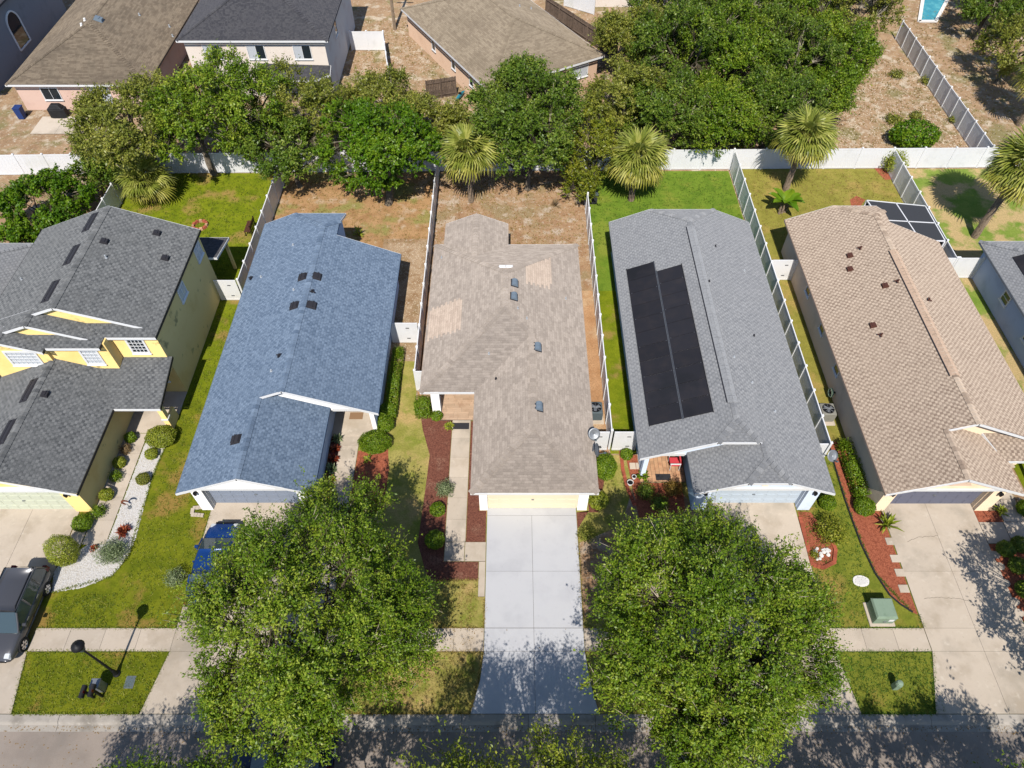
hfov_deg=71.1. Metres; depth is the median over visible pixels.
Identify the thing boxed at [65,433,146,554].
garden walk
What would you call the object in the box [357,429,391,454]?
shrub
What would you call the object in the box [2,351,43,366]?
window
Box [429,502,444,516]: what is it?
shrub
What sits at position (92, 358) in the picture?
window
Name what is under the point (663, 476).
door mat
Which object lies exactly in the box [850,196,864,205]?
planting bed
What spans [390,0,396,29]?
utility pole
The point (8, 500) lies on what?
garage door
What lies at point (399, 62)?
leaf litter
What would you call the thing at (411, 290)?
leaf litter
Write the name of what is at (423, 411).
shrub
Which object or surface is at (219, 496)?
garage door
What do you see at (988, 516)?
planting bed
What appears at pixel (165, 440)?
shrub
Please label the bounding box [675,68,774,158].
oak tree
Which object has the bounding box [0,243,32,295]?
single storey house
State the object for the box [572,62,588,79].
window
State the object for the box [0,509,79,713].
driveway
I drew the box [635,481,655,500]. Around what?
shrub
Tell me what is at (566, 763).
oak tree
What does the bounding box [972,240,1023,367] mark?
single storey house
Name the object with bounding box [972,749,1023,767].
oak tree
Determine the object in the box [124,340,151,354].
window
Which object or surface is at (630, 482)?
planter pot
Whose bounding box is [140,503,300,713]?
driveway
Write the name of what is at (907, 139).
shrub
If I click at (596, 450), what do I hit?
satellite dish
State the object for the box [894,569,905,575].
stepping stone
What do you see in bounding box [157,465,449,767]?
oak tree
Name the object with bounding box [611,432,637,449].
gate
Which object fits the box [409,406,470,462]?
lawn
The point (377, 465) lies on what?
planting bed
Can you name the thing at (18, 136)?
ground
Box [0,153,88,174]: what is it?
fence
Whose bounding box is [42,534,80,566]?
shrub
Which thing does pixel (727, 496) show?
garage door
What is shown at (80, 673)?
grass
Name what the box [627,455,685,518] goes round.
planting bed
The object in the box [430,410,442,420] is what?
shrub
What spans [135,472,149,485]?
shrub
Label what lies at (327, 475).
bed plant
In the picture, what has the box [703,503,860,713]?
driveway
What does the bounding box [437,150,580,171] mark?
fence
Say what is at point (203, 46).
window
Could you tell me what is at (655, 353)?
solar array
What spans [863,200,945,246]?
screen enclosure
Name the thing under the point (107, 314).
two storey house
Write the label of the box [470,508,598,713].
driveway
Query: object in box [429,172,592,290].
lawn
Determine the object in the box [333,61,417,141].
oak tree
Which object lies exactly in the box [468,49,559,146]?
oak tree
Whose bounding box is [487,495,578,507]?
garage door
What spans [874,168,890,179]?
planting bed
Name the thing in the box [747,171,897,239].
grass
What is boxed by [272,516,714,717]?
grass edge
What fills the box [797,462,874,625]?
grass
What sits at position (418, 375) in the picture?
fence
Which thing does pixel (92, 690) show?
mailbox
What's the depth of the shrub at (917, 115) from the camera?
62.84 m
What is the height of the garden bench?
0.920 m
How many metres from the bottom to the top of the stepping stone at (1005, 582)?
0.040 m
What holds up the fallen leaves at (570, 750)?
on the road
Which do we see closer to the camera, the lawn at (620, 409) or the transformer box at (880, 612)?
the transformer box at (880, 612)
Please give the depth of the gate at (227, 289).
48.42 m
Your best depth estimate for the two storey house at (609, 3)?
76.31 m
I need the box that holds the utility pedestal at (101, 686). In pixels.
[89,678,107,691]
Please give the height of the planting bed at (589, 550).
0.001 m
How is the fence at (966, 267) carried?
on the lawn at (959, 202)
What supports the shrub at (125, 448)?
on the garden walk at (99, 530)
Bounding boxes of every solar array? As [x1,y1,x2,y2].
[626,261,713,426]
[1012,254,1023,274]
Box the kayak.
[455,90,464,100]
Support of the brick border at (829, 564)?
on the planting bed at (811, 520)
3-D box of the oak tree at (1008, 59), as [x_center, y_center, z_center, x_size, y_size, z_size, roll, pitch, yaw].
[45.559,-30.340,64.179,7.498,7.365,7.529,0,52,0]
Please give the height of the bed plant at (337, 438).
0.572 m
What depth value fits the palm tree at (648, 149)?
52.18 m
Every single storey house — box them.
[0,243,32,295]
[5,0,198,109]
[175,213,400,509]
[400,0,604,97]
[418,213,599,509]
[609,208,835,509]
[781,205,1023,510]
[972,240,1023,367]
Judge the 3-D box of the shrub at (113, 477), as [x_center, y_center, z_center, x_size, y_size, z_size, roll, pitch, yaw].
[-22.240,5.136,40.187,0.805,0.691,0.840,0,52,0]
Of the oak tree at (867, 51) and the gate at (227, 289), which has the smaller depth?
the gate at (227, 289)
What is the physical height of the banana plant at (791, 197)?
1.717 m
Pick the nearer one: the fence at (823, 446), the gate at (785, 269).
the fence at (823, 446)
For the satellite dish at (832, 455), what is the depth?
37.93 m
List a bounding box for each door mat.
[349,412,363,418]
[453,423,468,428]
[655,474,670,479]
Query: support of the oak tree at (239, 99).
on the ground at (18, 136)
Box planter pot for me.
[627,479,633,485]
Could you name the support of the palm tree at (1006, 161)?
on the lawn at (959, 202)
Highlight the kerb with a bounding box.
[0,714,1023,731]
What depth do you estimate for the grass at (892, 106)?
64.31 m
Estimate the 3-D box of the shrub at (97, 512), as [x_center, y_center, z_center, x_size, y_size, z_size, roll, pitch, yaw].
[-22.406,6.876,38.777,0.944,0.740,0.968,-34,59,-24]
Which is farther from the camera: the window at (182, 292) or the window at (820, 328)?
the window at (820, 328)
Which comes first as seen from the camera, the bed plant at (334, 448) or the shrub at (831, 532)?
the shrub at (831, 532)
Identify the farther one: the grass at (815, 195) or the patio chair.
the grass at (815, 195)
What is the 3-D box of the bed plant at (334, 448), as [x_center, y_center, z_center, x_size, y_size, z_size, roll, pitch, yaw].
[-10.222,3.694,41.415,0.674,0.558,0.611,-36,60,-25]
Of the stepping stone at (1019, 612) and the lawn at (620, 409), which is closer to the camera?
the stepping stone at (1019, 612)
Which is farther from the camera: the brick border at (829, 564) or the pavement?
the brick border at (829, 564)
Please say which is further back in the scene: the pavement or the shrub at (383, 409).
the shrub at (383, 409)
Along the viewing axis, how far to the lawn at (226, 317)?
46.44 m
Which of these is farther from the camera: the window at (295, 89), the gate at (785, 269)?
the window at (295, 89)
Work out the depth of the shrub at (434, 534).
37.51 m
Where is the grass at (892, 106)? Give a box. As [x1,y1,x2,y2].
[789,58,961,147]
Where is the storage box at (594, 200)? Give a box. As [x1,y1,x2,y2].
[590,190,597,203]
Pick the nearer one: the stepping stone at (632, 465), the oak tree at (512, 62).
the stepping stone at (632, 465)
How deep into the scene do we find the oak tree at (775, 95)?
55.80 m
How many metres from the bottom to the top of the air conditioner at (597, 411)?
0.907 m
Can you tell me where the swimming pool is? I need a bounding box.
[917,0,948,22]
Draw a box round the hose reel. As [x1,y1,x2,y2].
[828,388,835,396]
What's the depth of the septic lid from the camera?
36.62 m
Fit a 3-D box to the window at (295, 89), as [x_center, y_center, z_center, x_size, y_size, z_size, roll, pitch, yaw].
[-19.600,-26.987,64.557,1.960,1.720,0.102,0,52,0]
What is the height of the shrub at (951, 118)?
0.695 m
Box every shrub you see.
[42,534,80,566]
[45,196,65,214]
[70,513,93,532]
[89,503,107,519]
[89,544,98,551]
[91,535,131,565]
[98,487,114,500]
[107,469,121,482]
[112,456,126,468]
[115,524,131,537]
[118,442,131,454]
[123,431,136,443]
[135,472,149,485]
[144,425,176,448]
[144,447,157,459]
[162,565,187,588]
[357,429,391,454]
[377,413,394,431]
[379,402,395,418]
[413,394,431,418]
[424,529,444,549]
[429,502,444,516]
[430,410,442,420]
[435,477,454,497]
[443,421,452,430]
[552,197,559,206]
[575,524,598,543]
[588,491,608,510]
[596,452,617,481]
[620,448,632,459]
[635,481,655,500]
[636,470,649,481]
[649,493,670,510]
[663,480,682,497]
[812,512,849,545]
[819,494,836,510]
[853,496,876,516]
[879,147,908,173]
[885,111,903,124]
[888,68,906,78]
[888,118,942,147]
[908,109,925,118]
[918,74,928,84]
[947,115,954,122]
[993,504,1008,516]
[995,539,1016,557]
[1007,556,1023,574]
[1010,535,1023,552]
[1014,580,1023,596]
[1015,500,1023,515]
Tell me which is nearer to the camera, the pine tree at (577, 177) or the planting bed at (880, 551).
the planting bed at (880, 551)
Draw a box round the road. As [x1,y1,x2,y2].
[0,730,1023,767]
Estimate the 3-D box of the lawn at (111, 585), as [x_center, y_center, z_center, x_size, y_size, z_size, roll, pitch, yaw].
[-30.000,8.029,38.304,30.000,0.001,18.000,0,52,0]
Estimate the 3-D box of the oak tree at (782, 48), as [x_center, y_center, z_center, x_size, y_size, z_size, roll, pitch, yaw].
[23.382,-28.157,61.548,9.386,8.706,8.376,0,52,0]
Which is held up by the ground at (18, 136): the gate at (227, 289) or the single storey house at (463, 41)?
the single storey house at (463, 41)
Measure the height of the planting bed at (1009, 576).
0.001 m
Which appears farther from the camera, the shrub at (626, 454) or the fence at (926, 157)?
the fence at (926, 157)
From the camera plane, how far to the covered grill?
62.71 m
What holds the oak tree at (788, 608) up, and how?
on the lawn at (614, 490)
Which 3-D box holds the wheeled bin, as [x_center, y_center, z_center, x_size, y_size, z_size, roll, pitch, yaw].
[-43.175,-23.868,62.904,0.640,1.044,0.760,0,52,0]
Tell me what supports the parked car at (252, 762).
on the road
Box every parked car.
[183,522,239,605]
[228,728,337,767]
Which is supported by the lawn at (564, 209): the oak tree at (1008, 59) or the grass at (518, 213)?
the grass at (518, 213)
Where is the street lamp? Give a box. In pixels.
[70,640,120,677]
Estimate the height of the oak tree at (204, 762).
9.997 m
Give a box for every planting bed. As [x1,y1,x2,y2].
[321,436,335,504]
[327,441,339,508]
[349,449,388,513]
[418,416,478,579]
[466,511,485,541]
[467,421,478,510]
[577,456,605,527]
[579,482,704,625]
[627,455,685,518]
[798,512,832,564]
[831,442,917,613]
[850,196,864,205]
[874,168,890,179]
[974,511,1002,521]
[989,544,1023,620]
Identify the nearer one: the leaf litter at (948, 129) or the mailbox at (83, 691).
the mailbox at (83, 691)
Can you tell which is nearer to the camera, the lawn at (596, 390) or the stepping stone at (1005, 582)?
the stepping stone at (1005, 582)
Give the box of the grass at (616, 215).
[590,172,741,247]
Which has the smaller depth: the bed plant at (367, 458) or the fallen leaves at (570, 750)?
the fallen leaves at (570, 750)
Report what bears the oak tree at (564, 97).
on the lawn at (564, 209)
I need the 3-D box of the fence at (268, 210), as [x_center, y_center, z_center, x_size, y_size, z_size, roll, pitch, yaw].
[-18.261,-12.009,52.916,0.150,1.980,14.411,0,52,0]
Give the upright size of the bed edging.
0.087 m
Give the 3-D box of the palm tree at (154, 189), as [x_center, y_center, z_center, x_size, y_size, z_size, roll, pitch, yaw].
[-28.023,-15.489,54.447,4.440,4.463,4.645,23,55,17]
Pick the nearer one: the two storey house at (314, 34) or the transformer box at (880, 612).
the transformer box at (880, 612)
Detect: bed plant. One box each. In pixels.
[325,473,336,483]
[326,462,336,473]
[328,452,339,462]
[330,444,340,452]
[331,433,341,443]
[363,455,370,463]
[809,550,819,559]
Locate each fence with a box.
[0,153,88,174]
[96,173,125,209]
[140,151,275,172]
[236,170,285,292]
[283,151,436,172]
[348,30,385,50]
[382,30,387,70]
[413,154,438,389]
[415,371,421,389]
[425,76,456,98]
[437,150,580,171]
[545,0,618,59]
[564,0,595,14]
[581,148,733,169]
[582,155,613,448]
[729,147,893,169]
[730,152,832,456]
[820,443,828,452]
[885,146,1023,167]
[886,150,958,266]
[895,19,994,147]
[948,256,985,277]
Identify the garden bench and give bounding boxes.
[244,216,255,235]
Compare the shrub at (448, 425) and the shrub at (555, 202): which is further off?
the shrub at (555, 202)
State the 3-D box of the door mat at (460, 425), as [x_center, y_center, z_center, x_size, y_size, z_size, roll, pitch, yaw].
[-3.025,2.497,42.633,0.950,0.015,0.450,0,52,0]
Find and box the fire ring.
[191,219,207,230]
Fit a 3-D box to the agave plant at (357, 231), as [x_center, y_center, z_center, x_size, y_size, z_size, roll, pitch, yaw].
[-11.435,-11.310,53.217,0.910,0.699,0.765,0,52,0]
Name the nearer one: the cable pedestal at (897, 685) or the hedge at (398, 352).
the cable pedestal at (897, 685)
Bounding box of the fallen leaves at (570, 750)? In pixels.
[2,733,1022,767]
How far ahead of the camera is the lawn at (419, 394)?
46.47 m
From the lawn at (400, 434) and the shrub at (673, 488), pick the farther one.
the lawn at (400, 434)
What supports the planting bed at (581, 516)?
on the lawn at (614, 490)
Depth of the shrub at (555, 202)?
55.36 m
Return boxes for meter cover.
[124,676,135,688]
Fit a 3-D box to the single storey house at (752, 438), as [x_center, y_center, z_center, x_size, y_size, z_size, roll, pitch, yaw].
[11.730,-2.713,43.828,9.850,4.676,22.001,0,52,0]
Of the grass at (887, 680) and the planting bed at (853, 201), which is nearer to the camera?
the grass at (887, 680)
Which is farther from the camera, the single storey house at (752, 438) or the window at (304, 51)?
the window at (304, 51)
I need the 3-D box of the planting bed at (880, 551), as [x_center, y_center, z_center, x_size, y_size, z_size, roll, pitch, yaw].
[19.265,7.435,38.762,1.770,0.001,10.300,0,52,0]
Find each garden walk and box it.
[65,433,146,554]
[284,436,359,626]
[444,420,485,596]
[979,492,1023,543]
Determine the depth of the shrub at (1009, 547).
37.23 m
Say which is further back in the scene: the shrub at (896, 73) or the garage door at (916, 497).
the shrub at (896, 73)
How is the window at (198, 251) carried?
in the two storey house at (107, 314)
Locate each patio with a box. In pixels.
[30,116,100,133]
[637,455,685,481]
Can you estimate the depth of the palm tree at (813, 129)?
52.52 m
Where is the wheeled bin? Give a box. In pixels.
[12,105,27,118]
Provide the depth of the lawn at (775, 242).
56.75 m
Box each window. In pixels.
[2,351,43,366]
[5,10,30,51]
[39,87,63,100]
[78,351,106,365]
[89,87,112,103]
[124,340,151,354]
[177,280,188,304]
[193,241,204,263]
[201,45,221,53]
[245,45,267,59]
[287,80,299,93]
[292,45,313,59]
[334,18,338,38]
[431,39,435,52]
[451,58,455,71]
[469,75,473,88]
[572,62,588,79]
[804,283,811,298]
[817,323,825,337]
[832,363,839,377]
[998,290,1011,308]
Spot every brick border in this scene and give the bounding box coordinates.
[190,506,203,516]
[619,451,636,505]
[798,517,837,569]
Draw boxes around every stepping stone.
[629,463,635,468]
[885,538,895,544]
[890,555,900,561]
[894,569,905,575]
[898,585,909,592]
[990,551,1000,557]
[995,562,1004,569]
[1000,579,1010,586]
[1009,597,1019,605]
[1014,609,1023,616]
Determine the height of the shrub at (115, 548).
1.197 m
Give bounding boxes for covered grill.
[47,103,69,117]
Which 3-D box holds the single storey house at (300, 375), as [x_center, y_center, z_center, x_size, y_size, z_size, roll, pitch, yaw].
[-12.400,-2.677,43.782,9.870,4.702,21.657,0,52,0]
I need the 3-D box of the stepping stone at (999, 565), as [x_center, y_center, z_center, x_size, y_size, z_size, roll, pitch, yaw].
[25.285,9.445,37.149,0.481,0.040,0.407,0,52,0]
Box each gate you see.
[213,280,240,299]
[391,323,417,342]
[595,432,609,449]
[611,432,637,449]
[773,259,798,279]
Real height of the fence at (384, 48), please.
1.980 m
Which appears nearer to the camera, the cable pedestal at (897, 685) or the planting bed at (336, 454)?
the cable pedestal at (897, 685)
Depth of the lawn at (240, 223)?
55.58 m
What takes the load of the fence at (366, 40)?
on the ground at (18, 136)
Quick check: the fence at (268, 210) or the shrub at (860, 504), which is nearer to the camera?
the shrub at (860, 504)
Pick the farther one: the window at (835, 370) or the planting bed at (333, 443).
the window at (835, 370)
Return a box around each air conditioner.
[591,402,603,423]
[819,403,836,425]
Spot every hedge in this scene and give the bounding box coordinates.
[385,344,404,419]
[834,437,870,499]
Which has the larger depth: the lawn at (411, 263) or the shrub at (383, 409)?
the lawn at (411, 263)
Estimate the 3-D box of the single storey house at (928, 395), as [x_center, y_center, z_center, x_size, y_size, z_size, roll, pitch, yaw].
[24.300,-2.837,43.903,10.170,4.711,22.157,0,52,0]
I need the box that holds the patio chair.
[668,456,681,470]
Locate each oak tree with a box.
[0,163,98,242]
[58,61,199,172]
[65,137,146,196]
[95,743,241,767]
[132,56,254,175]
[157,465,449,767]
[172,38,298,153]
[233,107,341,187]
[245,52,347,146]
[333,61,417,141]
[380,88,473,157]
[391,708,636,767]
[460,53,590,190]
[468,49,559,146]
[555,100,623,193]
[567,489,857,767]
[577,51,671,138]
[588,0,682,69]
[616,61,715,149]
[623,0,740,106]
[624,0,730,62]
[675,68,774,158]
[678,0,791,62]
[679,0,788,85]
[729,0,850,81]
[735,63,835,148]
[745,0,851,58]
[778,60,865,117]
[786,10,887,92]
[800,0,907,47]
[953,0,1023,39]
[969,9,1023,84]
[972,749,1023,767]
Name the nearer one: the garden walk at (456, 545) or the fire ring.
the garden walk at (456, 545)
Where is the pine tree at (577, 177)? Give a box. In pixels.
[558,154,604,203]
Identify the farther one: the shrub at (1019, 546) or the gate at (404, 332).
the gate at (404, 332)
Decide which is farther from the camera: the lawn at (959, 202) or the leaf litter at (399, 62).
the leaf litter at (399, 62)
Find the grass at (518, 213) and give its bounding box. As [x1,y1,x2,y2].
[435,177,584,247]
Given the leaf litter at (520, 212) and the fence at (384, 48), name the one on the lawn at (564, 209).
the leaf litter at (520, 212)
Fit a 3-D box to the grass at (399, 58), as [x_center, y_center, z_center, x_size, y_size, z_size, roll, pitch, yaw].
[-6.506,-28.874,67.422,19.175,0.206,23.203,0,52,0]
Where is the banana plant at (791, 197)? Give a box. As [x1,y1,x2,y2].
[768,188,804,214]
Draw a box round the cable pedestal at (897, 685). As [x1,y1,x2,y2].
[891,680,902,689]
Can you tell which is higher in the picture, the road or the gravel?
the gravel
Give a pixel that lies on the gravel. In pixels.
(83, 551)
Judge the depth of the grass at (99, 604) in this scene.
35.73 m
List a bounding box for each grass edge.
[11,448,210,716]
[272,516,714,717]
[811,462,938,717]
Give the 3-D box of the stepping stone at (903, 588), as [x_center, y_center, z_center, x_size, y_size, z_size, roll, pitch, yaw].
[19.898,10.392,36.398,0.480,0.040,0.400,0,52,0]
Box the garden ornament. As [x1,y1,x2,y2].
[121,500,131,508]
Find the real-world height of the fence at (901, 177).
1.980 m
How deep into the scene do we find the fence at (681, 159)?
57.83 m
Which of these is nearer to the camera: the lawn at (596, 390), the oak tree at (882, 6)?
the lawn at (596, 390)
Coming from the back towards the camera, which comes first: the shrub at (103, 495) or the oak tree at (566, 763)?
the shrub at (103, 495)
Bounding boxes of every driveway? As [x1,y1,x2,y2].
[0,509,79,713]
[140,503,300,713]
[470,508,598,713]
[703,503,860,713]
[882,504,1023,713]
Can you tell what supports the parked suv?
on the driveway at (25, 534)
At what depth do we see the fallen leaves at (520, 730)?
32.45 m
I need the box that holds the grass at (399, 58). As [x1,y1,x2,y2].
[331,20,477,142]
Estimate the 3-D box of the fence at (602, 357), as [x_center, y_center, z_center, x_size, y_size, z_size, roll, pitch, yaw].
[5.650,-7.346,49.220,0.150,1.980,26.911,0,52,0]
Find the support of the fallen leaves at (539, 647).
on the pavement
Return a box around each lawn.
[12,400,210,713]
[119,173,273,286]
[185,287,241,399]
[273,172,434,247]
[276,463,486,713]
[356,361,416,462]
[383,239,427,360]
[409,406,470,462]
[417,291,431,405]
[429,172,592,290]
[576,455,727,713]
[582,291,608,454]
[589,171,743,290]
[598,291,636,453]
[742,169,902,290]
[782,291,846,454]
[794,456,935,713]
[907,169,1023,392]
[1014,463,1023,487]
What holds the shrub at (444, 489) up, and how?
on the planting bed at (437, 438)
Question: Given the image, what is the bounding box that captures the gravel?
[52,435,162,591]
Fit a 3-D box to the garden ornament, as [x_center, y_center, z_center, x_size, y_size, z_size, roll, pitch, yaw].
[-20.971,6.524,38.981,0.447,0.796,0.240,0,52,0]
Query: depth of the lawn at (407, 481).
35.82 m
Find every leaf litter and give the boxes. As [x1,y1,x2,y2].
[335,21,547,141]
[390,243,426,355]
[437,181,585,265]
[786,59,967,147]
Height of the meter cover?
0.038 m
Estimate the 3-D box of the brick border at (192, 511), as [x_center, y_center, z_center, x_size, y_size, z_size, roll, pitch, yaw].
[-17.145,6.939,39.102,0.792,0.102,0.688,0,52,0]
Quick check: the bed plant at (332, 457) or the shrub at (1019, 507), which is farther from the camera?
the bed plant at (332, 457)
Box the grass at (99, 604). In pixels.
[45,592,117,625]
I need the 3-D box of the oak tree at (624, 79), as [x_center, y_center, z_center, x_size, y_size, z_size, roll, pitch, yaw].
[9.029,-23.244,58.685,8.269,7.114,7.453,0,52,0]
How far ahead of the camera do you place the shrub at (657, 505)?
38.97 m
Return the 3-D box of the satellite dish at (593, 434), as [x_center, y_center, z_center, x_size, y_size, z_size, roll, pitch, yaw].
[4.452,2.694,38.606,0.616,0.888,1.170,17,54,13]
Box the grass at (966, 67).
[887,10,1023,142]
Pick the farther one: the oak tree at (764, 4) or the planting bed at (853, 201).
the oak tree at (764, 4)
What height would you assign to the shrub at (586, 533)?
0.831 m
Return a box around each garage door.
[0,492,73,508]
[209,491,298,502]
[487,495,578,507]
[710,491,801,502]
[890,491,982,503]
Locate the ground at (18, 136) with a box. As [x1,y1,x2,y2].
[0,0,1023,716]
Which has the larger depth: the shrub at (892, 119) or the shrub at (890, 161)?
the shrub at (892, 119)
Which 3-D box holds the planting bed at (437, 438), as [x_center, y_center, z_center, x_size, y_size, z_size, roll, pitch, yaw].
[-4.119,5.923,39.961,2.984,0.001,11.193,-9,52,-7]
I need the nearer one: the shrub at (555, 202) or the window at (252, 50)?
the shrub at (555, 202)
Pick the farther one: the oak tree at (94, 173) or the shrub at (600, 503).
the oak tree at (94, 173)
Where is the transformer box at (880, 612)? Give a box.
[863,598,897,626]
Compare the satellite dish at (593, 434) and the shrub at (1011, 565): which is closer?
the shrub at (1011, 565)
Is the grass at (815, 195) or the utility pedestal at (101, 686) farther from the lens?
the grass at (815, 195)
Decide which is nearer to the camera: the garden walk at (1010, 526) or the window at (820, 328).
the garden walk at (1010, 526)
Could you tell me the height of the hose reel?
0.588 m
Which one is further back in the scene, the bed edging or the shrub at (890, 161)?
the shrub at (890, 161)
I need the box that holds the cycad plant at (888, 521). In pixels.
[877,510,903,533]
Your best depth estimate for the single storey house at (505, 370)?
41.62 m
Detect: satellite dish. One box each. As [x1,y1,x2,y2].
[588,428,599,440]
[592,443,606,456]
[822,450,838,461]
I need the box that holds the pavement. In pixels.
[28,628,931,651]
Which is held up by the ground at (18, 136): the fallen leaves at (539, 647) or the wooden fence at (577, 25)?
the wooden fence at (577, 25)
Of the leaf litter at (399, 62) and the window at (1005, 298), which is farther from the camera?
the leaf litter at (399, 62)
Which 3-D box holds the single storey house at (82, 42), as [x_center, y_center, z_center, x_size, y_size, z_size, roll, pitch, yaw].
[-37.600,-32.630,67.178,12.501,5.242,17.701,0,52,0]
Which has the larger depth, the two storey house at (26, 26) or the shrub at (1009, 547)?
the two storey house at (26, 26)
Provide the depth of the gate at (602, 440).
40.81 m
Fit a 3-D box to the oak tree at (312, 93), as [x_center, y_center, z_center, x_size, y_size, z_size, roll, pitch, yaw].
[-16.723,-21.474,56.497,8.401,8.287,7.030,0,52,0]
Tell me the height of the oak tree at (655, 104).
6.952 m
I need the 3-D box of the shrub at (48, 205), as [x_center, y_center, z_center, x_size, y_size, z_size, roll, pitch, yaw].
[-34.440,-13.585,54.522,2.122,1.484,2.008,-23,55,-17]
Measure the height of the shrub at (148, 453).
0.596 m
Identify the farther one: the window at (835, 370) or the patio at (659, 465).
the window at (835, 370)
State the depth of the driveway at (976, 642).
35.75 m
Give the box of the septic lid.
[853,575,868,586]
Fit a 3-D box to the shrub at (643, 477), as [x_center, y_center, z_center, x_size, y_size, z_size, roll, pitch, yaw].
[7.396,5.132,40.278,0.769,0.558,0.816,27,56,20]
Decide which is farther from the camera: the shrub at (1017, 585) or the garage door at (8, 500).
the garage door at (8, 500)
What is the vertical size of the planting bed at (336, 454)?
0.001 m
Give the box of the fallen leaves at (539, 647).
[201,629,834,650]
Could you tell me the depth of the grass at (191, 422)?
38.36 m
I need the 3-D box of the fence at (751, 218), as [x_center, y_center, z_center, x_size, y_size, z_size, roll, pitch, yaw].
[17.720,-7.033,48.971,0.150,1.980,27.811,0,52,0]
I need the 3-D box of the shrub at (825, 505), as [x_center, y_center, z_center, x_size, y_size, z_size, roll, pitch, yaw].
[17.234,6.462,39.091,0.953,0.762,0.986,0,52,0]
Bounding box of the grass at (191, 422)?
[111,306,235,626]
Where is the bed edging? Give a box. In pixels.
[829,447,912,612]
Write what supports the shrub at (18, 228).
on the ground at (18, 136)
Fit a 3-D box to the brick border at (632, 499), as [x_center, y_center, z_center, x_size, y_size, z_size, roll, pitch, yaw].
[6.437,5.283,40.414,0.365,0.102,3.590,-6,52,-4]
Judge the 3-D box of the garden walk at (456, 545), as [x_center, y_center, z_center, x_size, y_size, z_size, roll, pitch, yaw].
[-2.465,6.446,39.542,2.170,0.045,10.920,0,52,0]
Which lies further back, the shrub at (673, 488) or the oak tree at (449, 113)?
the oak tree at (449, 113)
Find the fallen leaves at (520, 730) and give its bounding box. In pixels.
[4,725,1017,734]
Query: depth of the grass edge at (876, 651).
34.44 m
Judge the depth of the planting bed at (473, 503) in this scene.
39.72 m
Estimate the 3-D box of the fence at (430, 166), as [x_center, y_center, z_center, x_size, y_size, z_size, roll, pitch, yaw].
[-12.160,-17.890,57.576,12.431,1.980,0.150,-1,52,0]
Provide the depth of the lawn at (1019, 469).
40.73 m
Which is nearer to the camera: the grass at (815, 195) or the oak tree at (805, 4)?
the grass at (815, 195)
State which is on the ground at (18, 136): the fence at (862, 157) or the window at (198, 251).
the fence at (862, 157)
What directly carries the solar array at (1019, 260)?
on the single storey house at (998, 278)
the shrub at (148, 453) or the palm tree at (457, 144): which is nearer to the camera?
the shrub at (148, 453)
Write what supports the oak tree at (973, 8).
on the ground at (18, 136)
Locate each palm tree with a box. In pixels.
[111,154,178,208]
[434,122,499,202]
[602,122,674,201]
[767,103,841,190]
[971,123,1023,238]
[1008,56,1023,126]
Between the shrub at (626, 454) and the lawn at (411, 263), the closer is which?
the shrub at (626, 454)
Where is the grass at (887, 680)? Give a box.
[844,650,944,712]
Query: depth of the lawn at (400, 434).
43.07 m
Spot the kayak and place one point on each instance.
(460, 94)
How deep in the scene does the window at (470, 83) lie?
64.30 m
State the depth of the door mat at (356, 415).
43.06 m
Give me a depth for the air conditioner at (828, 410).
42.45 m
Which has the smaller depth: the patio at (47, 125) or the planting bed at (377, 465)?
the planting bed at (377, 465)
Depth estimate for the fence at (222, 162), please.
57.58 m
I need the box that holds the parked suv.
[0,565,51,662]
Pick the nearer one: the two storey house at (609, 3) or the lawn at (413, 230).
the lawn at (413, 230)
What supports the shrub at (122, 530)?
on the gravel
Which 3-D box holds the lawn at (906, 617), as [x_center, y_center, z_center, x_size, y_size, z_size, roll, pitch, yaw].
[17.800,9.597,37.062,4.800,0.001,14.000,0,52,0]
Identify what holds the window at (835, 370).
in the single storey house at (928, 395)
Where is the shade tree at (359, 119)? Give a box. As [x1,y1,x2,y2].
[313,95,444,206]
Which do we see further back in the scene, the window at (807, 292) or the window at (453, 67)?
the window at (453, 67)
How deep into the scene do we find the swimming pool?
75.97 m
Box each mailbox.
[78,685,95,698]
[87,683,103,697]
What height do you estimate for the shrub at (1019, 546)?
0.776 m
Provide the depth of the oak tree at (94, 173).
53.94 m
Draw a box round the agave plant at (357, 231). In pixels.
[353,225,362,236]
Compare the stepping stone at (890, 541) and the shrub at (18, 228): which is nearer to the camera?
the stepping stone at (890, 541)
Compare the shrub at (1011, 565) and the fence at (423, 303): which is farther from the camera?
the fence at (423, 303)
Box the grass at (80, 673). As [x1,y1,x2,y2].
[11,650,162,714]
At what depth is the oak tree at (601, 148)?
52.28 m
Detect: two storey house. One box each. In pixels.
[0,0,66,91]
[0,206,236,511]
[176,0,354,95]
[595,0,677,6]

